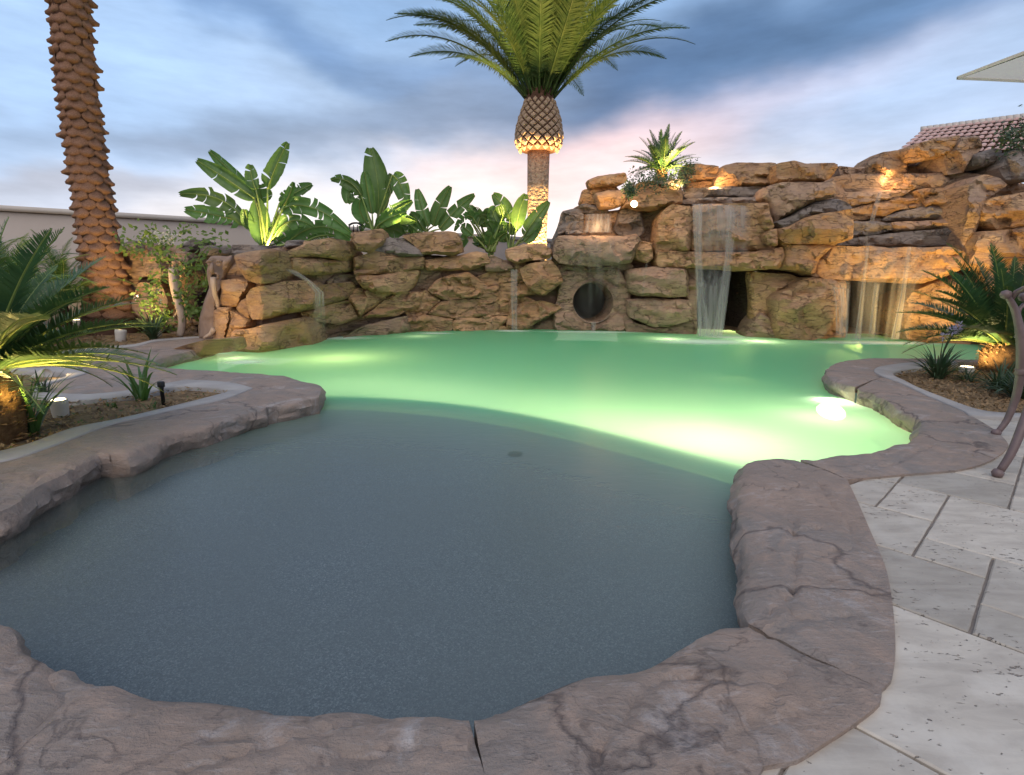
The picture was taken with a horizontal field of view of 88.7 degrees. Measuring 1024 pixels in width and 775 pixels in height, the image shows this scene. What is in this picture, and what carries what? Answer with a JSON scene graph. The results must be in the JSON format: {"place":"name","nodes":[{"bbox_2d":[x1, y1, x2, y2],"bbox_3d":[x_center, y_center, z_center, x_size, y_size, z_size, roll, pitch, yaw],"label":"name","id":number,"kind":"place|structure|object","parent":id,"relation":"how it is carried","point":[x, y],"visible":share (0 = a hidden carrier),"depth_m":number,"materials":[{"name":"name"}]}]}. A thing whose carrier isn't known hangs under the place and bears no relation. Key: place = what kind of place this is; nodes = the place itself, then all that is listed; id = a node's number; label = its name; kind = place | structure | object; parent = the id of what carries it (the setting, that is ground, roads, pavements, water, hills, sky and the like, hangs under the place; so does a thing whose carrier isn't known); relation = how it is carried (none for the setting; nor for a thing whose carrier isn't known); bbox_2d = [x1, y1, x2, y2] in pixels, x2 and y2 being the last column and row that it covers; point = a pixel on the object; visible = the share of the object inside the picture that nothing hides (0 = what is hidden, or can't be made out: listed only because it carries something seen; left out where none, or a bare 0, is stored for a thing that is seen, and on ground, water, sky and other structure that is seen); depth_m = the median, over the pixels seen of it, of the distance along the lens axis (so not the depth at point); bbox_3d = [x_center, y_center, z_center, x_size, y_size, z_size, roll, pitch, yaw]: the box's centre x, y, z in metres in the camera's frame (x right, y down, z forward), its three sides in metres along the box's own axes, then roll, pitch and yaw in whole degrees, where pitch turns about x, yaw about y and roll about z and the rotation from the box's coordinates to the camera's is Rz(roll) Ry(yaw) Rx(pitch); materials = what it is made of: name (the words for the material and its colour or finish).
{"place":"outdoors","nodes":[
{"label":"outdoors","id":0,"kind":"place"},
{"bbox_2d":[0,205,551,325],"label":"garden wall","id":1,"kind":"structure","parent":0,"point":[22,221],"depth_m":11.81,"materials":[{"name":"beige paint"}]},
{"bbox_2d":[0,0,1023,238],"label":"sky","id":2,"kind":"structure","parent":0,"point":[840,82],"materials":[{"name":"blue"}]},
{"bbox_2d":[46,322,985,745],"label":"ground","id":3,"kind":"structure","parent":0,"point":[722,326],"depth_m":11.90,"materials":[{"name":"soil"}]},
{"bbox_2d":[24,370,54,392],"bbox_3d":[-4.104,-0.045,4.531,0.234,0.260,0.261,8,14,31],"label":"strap leaf plant","id":4,"kind":"object","parent":3,"relation":"on","point":[43,388],"visible":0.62,"depth_m":4.54,"materials":[{"name":"green plant"}]},
{"bbox_2d":[9,367,87,377],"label":"bed kerb","id":5,"kind":"structure","parent":3,"relation":"on","point":[57,371],"depth_m":5.59,"materials":[{"name":"concrete"}]},
{"bbox_2d":[72,319,80,327],"bbox_3d":[-9.102,-1.332,10.954,0.140,0.187,0.140,0,12,0],"label":"garden lamp","id":6,"kind":"object","parent":3,"relation":"on","point":[78,320],"visible":0.64,"depth_m":10.92,"materials":[{"name":"stone"}]},
{"bbox_2d":[0,374,220,450],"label":"soil","id":7,"kind":"structure","parent":3,"relation":"on","point":[175,395],"depth_m":4.09,"materials":[{"name":"brown soil"}]},
{"bbox_2d":[30,368,52,377],"bbox_3d":[-4.826,-0.118,5.353,0.207,0.160,0.115,0,12,0],"label":"garden lamp","id":8,"kind":"object","parent":7,"relation":"on","point":[47,372],"visible":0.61,"depth_m":5.34,"materials":[{"name":"plastic"}]},
{"bbox_2d":[18,366,75,435],"bbox_3d":[-3.103,0.087,3.377,0.422,0.483,0.515,11,16,43],"label":"strap leaf plant","id":9,"kind":"object","parent":7,"relation":"on","point":[35,426],"visible":0.53,"depth_m":3.39,"materials":[{"name":"green plant"}]},
{"bbox_2d":[49,398,69,417],"bbox_3d":[-3.301,0.177,3.825,0.110,0.198,0.110,0,12,0],"label":"garden lamp","id":10,"kind":"object","parent":7,"relation":"on","point":[59,407],"visible":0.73,"depth_m":3.79,"materials":[{"name":"plastic"}]},
{"bbox_2d":[0,216,176,444],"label":"sago palm","id":11,"kind":"object","parent":7,"relation":"on","point":[23,337],"visible":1,"depth_m":3.15,"materials":[{"name":"green plant"}]},
{"bbox_2d":[105,401,117,407],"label":"weed tuft","id":12,"kind":"object","parent":7,"relation":"on","point":[113,404],"visible":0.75,"depth_m":4.11,"materials":[{"name":"green plant"}]},
{"bbox_2d":[10,389,215,447],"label":"weed leaves","id":13,"kind":"object","parent":7,"relation":"on","point":[100,413],"visible":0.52,"depth_m":3.91,"materials":[{"name":"green plant"}]},
{"bbox_2d":[99,347,166,400],"bbox_3d":[-3.143,-0.110,4.362,0.425,0.470,0.724,-11,16,-43],"label":"strap leaf plant","id":14,"kind":"object","parent":7,"relation":"on","point":[141,390],"visible":0.77,"depth_m":4.36,"materials":[{"name":"green plant"}]},
{"bbox_2d":[141,400,159,409],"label":"weed tuft","id":15,"kind":"object","parent":7,"relation":"on","point":[154,405],"visible":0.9,"depth_m":4.14,"materials":[{"name":"green plant"}]},
{"bbox_2d":[157,381,164,405],"bbox_3d":[-2.811,0.070,4.210,0.052,0.240,0.052,0,12,0],"label":"irrigation riser","id":16,"kind":"object","parent":7,"relation":"on","point":[161,385],"visible":0.84,"depth_m":4.19,"materials":[{"name":"black plastic"}]},
{"bbox_2d":[40,329,189,350],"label":"soil","id":17,"kind":"structure","parent":3,"relation":"on","point":[110,337],"depth_m":8.67,"materials":[{"name":"brown soil"}]},
{"bbox_2d":[0,236,75,322],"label":"dwarf palm","id":18,"kind":"object","parent":17,"relation":"on","point":[10,243],"visible":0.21,"depth_m":7.39,"materials":[{"name":"green plant"}]},
{"bbox_2d":[0,233,121,306],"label":"dwarf palm","id":19,"kind":"object","parent":17,"relation":"on","point":[37,267],"visible":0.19,"depth_m":8.49,"materials":[{"name":"green plant"}]},
{"bbox_2d":[4,229,136,333],"bbox_3d":[-7.891,-1.805,9.197,2.169,1.801,2.239,-11,16,-43],"label":"dwarf palm","id":20,"kind":"object","parent":17,"relation":"on","point":[62,268],"visible":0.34,"depth_m":9.05,"materials":[{"name":"green plant"}]},
{"bbox_2d":[44,0,141,335],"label":"palm tree","id":21,"kind":"object","parent":17,"relation":"on","point":[75,68],"visible":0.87,"depth_m":8.81,"materials":[{"name":"brown plant"}]},
{"bbox_2d":[114,329,126,341],"bbox_3d":[-6.249,-0.808,8.372,0.163,0.252,0.163,0,12,0],"label":"garden lamp","id":22,"kind":"object","parent":17,"relation":"on","point":[120,335],"visible":0.81,"depth_m":8.31,"materials":[{"name":"plastic"}]},
{"bbox_2d":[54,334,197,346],"bbox_3d":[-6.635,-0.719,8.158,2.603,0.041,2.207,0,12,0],"label":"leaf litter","id":23,"kind":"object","parent":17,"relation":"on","point":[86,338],"visible":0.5,"depth_m":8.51,"materials":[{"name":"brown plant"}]},
{"bbox_2d":[125,289,182,339],"bbox_3d":[-5.883,-1.187,8.541,0.919,0.854,0.765,4,12,19],"label":"agapanthus","id":24,"kind":"object","parent":17,"relation":"on","point":[152,333],"visible":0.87,"depth_m":8.54,"materials":[{"name":"green plant"}]},
{"bbox_2d":[168,251,199,336],"bbox_3d":[-5.701,-1.635,9.133,0.387,1.436,0.773,0,12,0],"label":"trunk","id":25,"kind":"object","parent":17,"relation":"on","point":[179,313],"visible":0.71,"depth_m":8.88,"materials":[{"name":"beige wood"}]},
{"bbox_2d":[0,388,252,461],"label":"bed kerb","id":26,"kind":"structure","parent":3,"relation":"on","point":[53,440],"depth_m":3.42,"materials":[{"name":"concrete"}]},
{"bbox_2d":[64,336,198,351],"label":"bed kerb","id":27,"kind":"structure","parent":3,"relation":"on","point":[149,341],"depth_m":8.17,"materials":[{"name":"concrete"}]},
{"bbox_2d":[29,372,250,405],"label":"bed kerb","id":28,"kind":"structure","parent":3,"relation":"on","point":[210,386],"depth_m":4.75,"materials":[{"name":"concrete"}]},
{"bbox_2d":[123,239,233,335],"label":"garden rock wall","id":29,"kind":"structure","parent":3,"relation":"on","point":[136,271],"depth_m":9.41,"materials":[{"name":"brown stone"}]},
{"bbox_2d":[113,218,230,332],"bbox_3d":[-5.780,-1.897,8.913,2.299,1.911,0.642,2,12,10],"label":"climbing vine","id":30,"kind":"object","parent":29,"relation":"attached to","point":[192,310],"visible":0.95,"depth_m":8.87,"materials":[{"name":"green plant"}]},
{"bbox_2d":[154,226,179,245],"bbox_3d":[-5.845,-2.553,8.868,0.423,0.362,0.263,0,12,0],"label":"pale blossom","id":31,"kind":"object","parent":30,"relation":"on","point":[168,238],"visible":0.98,"depth_m":8.87,"materials":[{"name":"beige plant"}]},
{"bbox_2d":[178,141,351,245],"bbox_3d":[-4.404,-2.678,9.686,3.134,3.376,0.974,0,12,0],"label":"bird of paradise","id":32,"kind":"object","parent":3,"relation":"on","point":[254,220],"visible":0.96,"depth_m":9.34,"materials":[{"name":"green plant"}]},
{"bbox_2d":[174,229,562,356],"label":"boulder wall","id":33,"kind":"structure","parent":3,"relation":"on","point":[293,293],"depth_m":10.64,"materials":[{"name":"brown stone"}]},
{"bbox_2d":[348,222,361,231],"bbox_3d":[-3.453,-3.507,11.535,0.306,0.267,0.044,0,12,0],"label":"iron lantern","id":34,"kind":"object","parent":33,"relation":"on","point":[350,224],"visible":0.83,"depth_m":11.51,"materials":[{"name":"black metal"}]},
{"bbox_2d":[330,147,417,237],"bbox_3d":[-2.963,-3.307,11.568,1.839,3.866,0.974,0,12,0],"label":"bird of paradise","id":35,"kind":"object","parent":3,"relation":"on","point":[374,189],"visible":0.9,"depth_m":11.33,"materials":[{"name":"green plant"}]},
{"bbox_2d":[404,185,474,254],"bbox_3d":[-1.877,-3.141,12.470,1.974,3.192,0.544,3,12,11],"label":"bird of paradise","id":36,"kind":"object","parent":3,"relation":"on","point":[436,215],"visible":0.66,"depth_m":12.31,"materials":[{"name":"green plant"}]},
{"bbox_2d":[454,204,509,256],"bbox_3d":[-0.732,-3.090,13.041,1.362,2.880,1.030,2,12,9],"label":"bird of paradise","id":37,"kind":"object","parent":3,"relation":"on","point":[478,217],"visible":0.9,"depth_m":12.66,"materials":[{"name":"green plant"}]},
{"bbox_2d":[0,338,1007,774],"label":"pool coping","id":38,"kind":"object","parent":3,"relation":"on","point":[796,666],"visible":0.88,"depth_m":1.38,"materials":[{"name":"brown stone"}]},
{"bbox_2d":[203,327,215,338],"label":"driftwood branch","id":39,"kind":"object","parent":38,"relation":"on","point":[212,331],"visible":1,"depth_m":8.48,"materials":[{"name":"beige wood"}]},
{"bbox_2d":[199,255,234,338],"bbox_3d":[-4.860,-1.488,8.697,0.765,1.376,0.682,0,12,0],"label":"rock","id":40,"kind":"object","parent":38,"relation":"on","point":[219,267],"visible":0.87,"depth_m":8.55,"materials":[{"name":"brown stone"}]},
{"bbox_2d":[486,192,549,247],"bbox_3d":[0.135,-3.193,12.918,1.512,3.143,0.918,-3,12,-18],"label":"bird of paradise","id":41,"kind":"object","parent":3,"relation":"on","point":[531,223],"visible":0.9,"depth_m":12.66,"materials":[{"name":"green plant"}]},
{"bbox_2d":[386,0,693,260],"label":"palm tree","id":42,"kind":"object","parent":3,"relation":"on","point":[546,44],"visible":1,"depth_m":14.19,"materials":[{"name":"green plant"}]},
{"bbox_2d":[322,393,856,483],"bbox_3d":[1.807,0.038,9.113,15.877,0.870,9.978,-9,15,-40],"label":"pool basin","id":43,"kind":"object","parent":3,"relation":"in","point":[706,471],"depth_m":7.71,"materials":[{"name":"green paint"}]},
{"bbox_2d":[0,410,739,736],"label":"tanning shelf","id":44,"kind":"object","parent":43,"relation":"in","point":[387,565],"visible":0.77,"depth_m":2.34,"materials":[{"name":"liquid"}]},
{"bbox_2d":[508,451,521,456],"bbox_3d":[0.024,0.501,3.968,0.110,0.012,0.110,0,12,0],"label":"shelf drain","id":45,"kind":"object","parent":44,"relation":"on","point":[515,453],"visible":1,"depth_m":3.95,"materials":[{"name":"black plastic"}]},
{"bbox_2d":[550,135,1023,344],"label":"waterfall grotto","id":46,"kind":"object","parent":3,"relation":"on","point":[793,250],"visible":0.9,"depth_m":10.63,"materials":[{"name":"stone"}]},
{"bbox_2d":[631,200,637,206],"bbox_3d":[2.451,-3.686,10.508,0.140,0.134,0.058,0,12,0],"label":"rock lamp","id":47,"kind":"object","parent":46,"relation":"attached to","point":[634,203],"visible":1,"depth_m":10.49,"materials":[{"name":"white"}]},
{"bbox_2d":[615,155,700,200],"bbox_3d":[3.027,-4.351,10.962,2.173,1.073,0.960,-5,13,-25],"label":"ground cover shrub","id":48,"kind":"object","parent":46,"relation":"on","point":[680,174],"visible":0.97,"depth_m":10.91,"materials":[{"name":"green plant"}]},
{"bbox_2d":[624,123,700,180],"bbox_3d":[3.230,-4.979,11.265,1.684,1.145,1.655,0,12,0],"label":"sago palm","id":49,"kind":"object","parent":46,"relation":"on","point":[666,155],"visible":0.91,"depth_m":11.01,"materials":[{"name":"green plant"}]},
{"bbox_2d":[987,104,1023,159],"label":"rock shrub","id":50,"kind":"object","parent":46,"relation":"on","point":[1009,135],"visible":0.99,"depth_m":9.50,"materials":[{"name":"green plant"}]},
{"bbox_2d":[761,419,1023,774],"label":"patio","id":51,"kind":"structure","parent":3,"relation":"on","point":[952,701],"depth_m":1.55,"materials":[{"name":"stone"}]},
{"bbox_2d":[956,51,1023,82],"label":"patio umbrella","id":52,"kind":"object","parent":51,"relation":"on","point":[1009,69],"visible":1,"depth_m":4.69,"materials":[{"name":"beige fabric"}]},
{"bbox_2d":[991,286,1023,477],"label":"patio chair","id":53,"kind":"object","parent":51,"relation":"on","point":[1008,296],"visible":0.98,"depth_m":3.36,"materials":[{"name":"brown metal"}]},
{"bbox_2d":[874,361,1020,419],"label":"bed kerb","id":54,"kind":"structure","parent":3,"relation":"on","point":[890,372],"depth_m":4.84,"materials":[{"name":"concrete"}]},
{"bbox_2d":[896,365,1023,412],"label":"soil","id":55,"kind":"structure","parent":3,"relation":"on","point":[903,377],"depth_m":5.15,"materials":[{"name":"brown soil"}]},
{"bbox_2d":[0,365,1023,449],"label":"mulch chips","id":56,"kind":"object","parent":55,"relation":"on","point":[168,394],"visible":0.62,"depth_m":4.43,"materials":[{"name":"brown plant"}]},
{"bbox_2d":[902,321,976,378],"bbox_3d":[4.584,-0.394,5.565,0.700,0.656,0.701,0,12,0],"label":"agapanthus","id":57,"kind":"object","parent":55,"relation":"on","point":[938,369],"visible":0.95,"depth_m":5.56,"materials":[{"name":"green plant"}]},
{"bbox_2d":[895,242,1023,374],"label":"sago palm","id":58,"kind":"object","parent":55,"relation":"on","point":[988,320],"visible":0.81,"depth_m":5.97,"materials":[{"name":"green plant"}]},
{"bbox_2d":[958,366,974,372],"bbox_3d":[5.221,-0.178,6.018,0.150,0.134,0.150,0,12,0],"label":"garden lamp","id":59,"kind":"object","parent":55,"relation":"on","point":[969,368],"visible":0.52,"depth_m":5.96,"materials":[{"name":"white plastic"}]},
{"bbox_2d":[950,364,988,381],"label":"agapanthus","id":60,"kind":"object","parent":55,"relation":"on","point":[966,376],"visible":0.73,"depth_m":5.51,"materials":[{"name":"green plant"}]},
{"bbox_2d":[952,357,1015,392],"bbox_3d":[4.687,-0.136,4.970,0.735,0.394,0.647,0,12,0],"label":"agapanthus","id":61,"kind":"object","parent":55,"relation":"on","point":[994,381],"visible":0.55,"depth_m":5.00,"materials":[{"name":"green plant"}]},
{"bbox_2d":[975,367,1023,400],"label":"agapanthus","id":62,"kind":"object","parent":55,"relation":"on","point":[1011,376],"visible":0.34,"depth_m":4.69,"materials":[{"name":"green plant"}]},
{"bbox_2d":[167,329,986,473],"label":"pool water","id":63,"kind":"structure","parent":0,"point":[732,407],"depth_m":6.00,"materials":[{"name":"green liquid"}]},
{"bbox_2d":[227,360,259,363],"bbox_3d":[-3.703,-0.355,7.247,0.840,0.001,0.600,0,12,0],"label":"splash foam","id":64,"kind":"object","parent":63,"relation":"on","point":[243,361],"visible":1,"depth_m":7.27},
{"bbox_2d":[327,337,361,338],"bbox_3d":[-3.417,-0.971,10.240,1.920,0.001,0.840,0,12,0],"label":"splash foam","id":65,"kind":"object","parent":63,"relation":"on","point":[343,338],"visible":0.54,"depth_m":10.16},
{"bbox_2d":[500,330,525,331],"bbox_3d":[0.019,-1.291,11.920,1.320,0.001,0.720,0,12,0],"label":"splash foam","id":66,"kind":"object","parent":63,"relation":"on","point":[512,330],"visible":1,"depth_m":11.98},
{"bbox_2d":[553,331,614,332],"bbox_3d":[1.826,-1.258,11.826,3.600,0.001,0.528,0,12,0],"label":"splash foam","id":67,"kind":"object","parent":63,"relation":"on","point":[584,331],"visible":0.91,"depth_m":11.88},
{"bbox_2d":[664,340,742,343],"bbox_3d":[3.755,-0.884,10.086,3.120,0.001,1.320,0,12,0],"label":"splash foam","id":68,"kind":"object","parent":63,"relation":"on","point":[706,341],"visible":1,"depth_m":10.08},
{"bbox_2d":[707,336,742,337],"bbox_3d":[4.445,-1.047,10.900,1.680,0.001,0.720,0,12,0],"label":"splash foam","id":69,"kind":"object","parent":63,"relation":"on","point":[723,337],"visible":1,"depth_m":10.87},
{"bbox_2d":[823,341,921,343],"bbox_3d":[7.072,-0.869,10.132,4.080,0.001,0.960,0,12,0],"label":"splash foam","id":70,"kind":"object","parent":63,"relation":"on","point":[870,342],"visible":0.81,"depth_m":10.13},
{"bbox_2d":[899,113,1023,165],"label":"house roof","id":71,"kind":"structure","parent":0,"point":[984,130],"depth_m":16.75,"materials":[{"name":"clay tile"},{"name":"stucco"}]}
]}

